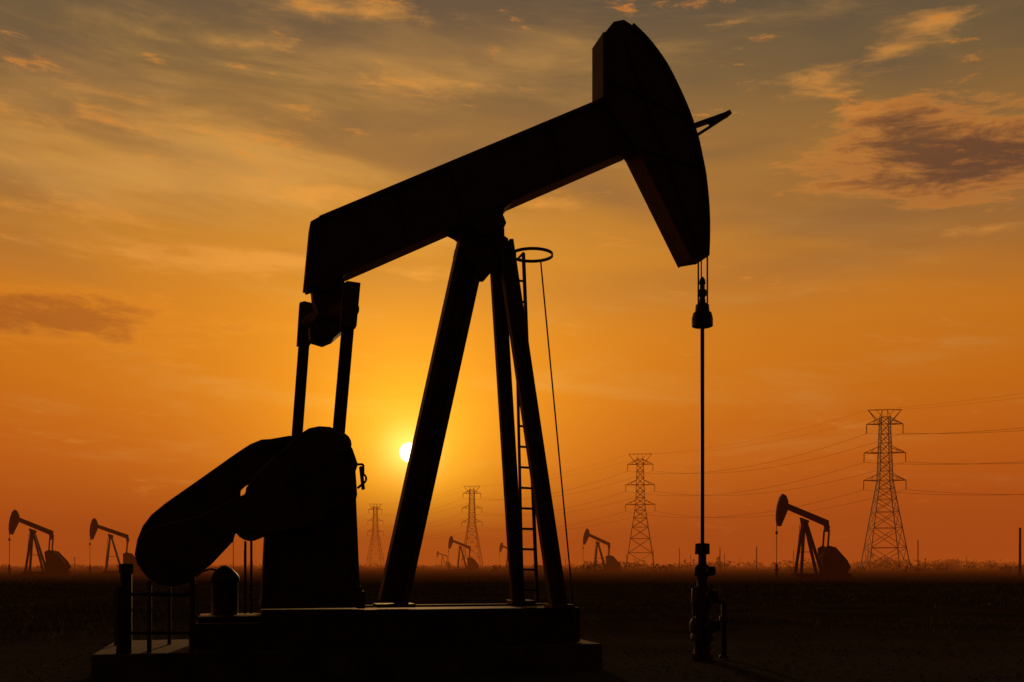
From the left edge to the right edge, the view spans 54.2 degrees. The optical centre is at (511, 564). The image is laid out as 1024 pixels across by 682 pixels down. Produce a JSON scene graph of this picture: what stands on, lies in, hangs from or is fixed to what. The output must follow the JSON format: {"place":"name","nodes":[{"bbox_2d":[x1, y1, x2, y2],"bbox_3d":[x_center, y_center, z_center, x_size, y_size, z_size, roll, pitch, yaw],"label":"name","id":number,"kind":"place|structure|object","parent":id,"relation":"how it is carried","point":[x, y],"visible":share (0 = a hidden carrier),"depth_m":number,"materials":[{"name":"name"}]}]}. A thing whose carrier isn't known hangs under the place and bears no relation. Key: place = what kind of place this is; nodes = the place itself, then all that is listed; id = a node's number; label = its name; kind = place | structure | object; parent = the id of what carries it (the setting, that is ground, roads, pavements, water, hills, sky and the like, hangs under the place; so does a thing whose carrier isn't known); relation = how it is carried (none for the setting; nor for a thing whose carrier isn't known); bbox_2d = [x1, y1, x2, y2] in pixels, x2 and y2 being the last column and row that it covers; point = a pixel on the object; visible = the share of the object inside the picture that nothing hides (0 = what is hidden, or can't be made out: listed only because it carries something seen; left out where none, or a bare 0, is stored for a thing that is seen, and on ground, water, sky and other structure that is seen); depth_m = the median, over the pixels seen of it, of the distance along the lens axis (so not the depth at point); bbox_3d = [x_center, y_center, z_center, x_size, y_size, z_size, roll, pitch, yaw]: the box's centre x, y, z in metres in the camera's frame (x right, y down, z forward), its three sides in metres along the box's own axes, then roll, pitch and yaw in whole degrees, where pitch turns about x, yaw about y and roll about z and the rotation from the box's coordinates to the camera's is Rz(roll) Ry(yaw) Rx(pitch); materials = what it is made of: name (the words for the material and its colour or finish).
{"place":"outdoors","nodes":[
{"label":"outdoors","id":0,"kind":"place"},
{"bbox_2d":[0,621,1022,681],"bbox_3d":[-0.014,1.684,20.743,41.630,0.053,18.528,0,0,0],"label":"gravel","id":1,"kind":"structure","parent":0,"point":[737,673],"depth_m":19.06,"materials":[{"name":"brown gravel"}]},
{"bbox_2d":[0,565,1023,681],"bbox_3d":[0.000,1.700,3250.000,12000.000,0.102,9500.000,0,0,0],"label":"ground","id":2,"kind":"structure","parent":0,"point":[49,658],"depth_m":25.87,"materials":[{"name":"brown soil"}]},
{"bbox_2d":[7,509,72,574],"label":"pumpjack","id":3,"kind":"object","parent":2,"relation":"on","point":[55,562],"visible":1,"depth_m":168.49,"materials":[{"name":"metal"}]},
{"bbox_2d":[88,518,143,573],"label":"pumpjack","id":4,"kind":"object","parent":2,"relation":"on","point":[129,558],"visible":0.85,"depth_m":191.47,"materials":[{"name":"metal"}]},
{"bbox_2d":[232,541,233,569],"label":"utility pole","id":5,"kind":"object","parent":2,"relation":"on","point":[233,555],"visible":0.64,"depth_m":259.91,"materials":[{"name":"brown wood"}]},
{"bbox_2d":[91,639,601,681],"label":"concrete pad","id":6,"kind":"object","parent":2,"relation":"on","point":[175,660],"visible":0.64,"depth_m":15.19,"materials":[{"name":"grey concrete"}]},
{"bbox_2d":[114,564,194,653],"bbox_3d":[-5.501,0.640,15.317,1.298,1.319,1.650,0,0,-15],"label":"safety railing","id":7,"kind":"object","parent":6,"relation":"on","point":[123,631],"visible":0.88,"depth_m":14.59,"materials":[{"name":"metal"}]},
{"bbox_2d":[135,20,731,649],"bbox_3d":[-1.007,-4.138,16.904,10.273,10.817,2.450,0,0,-15],"label":"pumpjack","id":8,"kind":"object","parent":6,"relation":"on","point":[295,506],"visible":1,"depth_m":16.60,"materials":[{"name":"paint"}]},
{"bbox_2d":[366,504,384,566],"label":"transmission tower","id":9,"kind":"structure","parent":2,"relation":"on","point":[376,508],"depth_m":709.50,"materials":[{"name":"metal"}]},
{"bbox_2d":[436,551,451,567],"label":"pumpjack","id":10,"kind":"object","parent":2,"relation":"on","point":[446,564],"visible":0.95,"depth_m":639.39,"materials":[{"name":"metal"}]},
{"bbox_2d":[448,536,479,569],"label":"pumpjack","id":11,"kind":"object","parent":2,"relation":"on","point":[472,563],"visible":0.94,"depth_m":317.43,"materials":[{"name":"metal"}]},
{"bbox_2d":[460,486,483,567],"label":"transmission tower","id":12,"kind":"structure","parent":2,"relation":"on","point":[469,512],"depth_m":548.36,"materials":[{"name":"metal"}]},
{"bbox_2d":[499,542,507,568],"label":"pumpjack","id":13,"kind":"object","parent":2,"relation":"on","point":[502,546],"visible":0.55,"depth_m":410.99,"materials":[{"name":"metal"}]},
{"bbox_2d":[0,553,1023,572],"bbox_3d":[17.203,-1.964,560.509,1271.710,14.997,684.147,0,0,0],"label":"distant scrub","id":14,"kind":"object","parent":2,"relation":"on","point":[946,566],"visible":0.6,"depth_m":439.22,"materials":[{"name":"brown plant"}]},
{"bbox_2d":[582,529,622,571],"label":"pumpjack","id":15,"kind":"object","parent":2,"relation":"on","point":[613,561],"visible":0.94,"depth_m":257.40,"materials":[{"name":"metal"}]},
{"bbox_2d":[625,454,654,568],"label":"transmission tower","id":16,"kind":"structure","parent":2,"relation":"on","point":[635,504],"depth_m":388.69,"materials":[{"name":"metal"}]},
{"bbox_2d":[690,543,728,660],"bbox_3d":[3.611,0.659,18.095,0.754,2.114,0.600,0,0,-15],"label":"wellhead","id":17,"kind":"object","parent":2,"relation":"on","point":[704,626],"visible":1,"depth_m":18.00,"materials":[{"name":"metal"}]},
{"bbox_2d":[774,494,853,577],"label":"pumpjack","id":18,"kind":"object","parent":2,"relation":"on","point":[832,562],"visible":0.97,"depth_m":130.44,"materials":[{"name":"metal"}]},
{"bbox_2d":[860,409,911,570],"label":"transmission tower","id":19,"kind":"structure","parent":2,"relation":"on","point":[878,453],"depth_m":278.42,"materials":[{"name":"metal"}]},
{"bbox_2d":[359,393,1023,541],"bbox_3d":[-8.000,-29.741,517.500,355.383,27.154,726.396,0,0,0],"label":"power lines","id":20,"kind":"object","parent":19,"relation":"hanging from","point":[764,468],"visible":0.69,"depth_m":312.36,"materials":[{"name":"metal"}]},
{"bbox_2d":[917,544,918,572],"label":"utility pole","id":21,"kind":"object","parent":2,"relation":"on","point":[918,560],"visible":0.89,"depth_m":219.92,"materials":[{"name":"brown wood"}]},
{"bbox_2d":[1019,528,1020,575],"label":"utility pole","id":22,"kind":"object","parent":2,"relation":"on","point":[1019,551],"visible":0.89,"depth_m":149.84,"materials":[{"name":"brown wood"}]},
{"bbox_2d":[0,0,1023,564],"label":"sky","id":23,"kind":"structure","parent":0,"point":[167,166],"materials":[{"name":"orange"}]}
]}

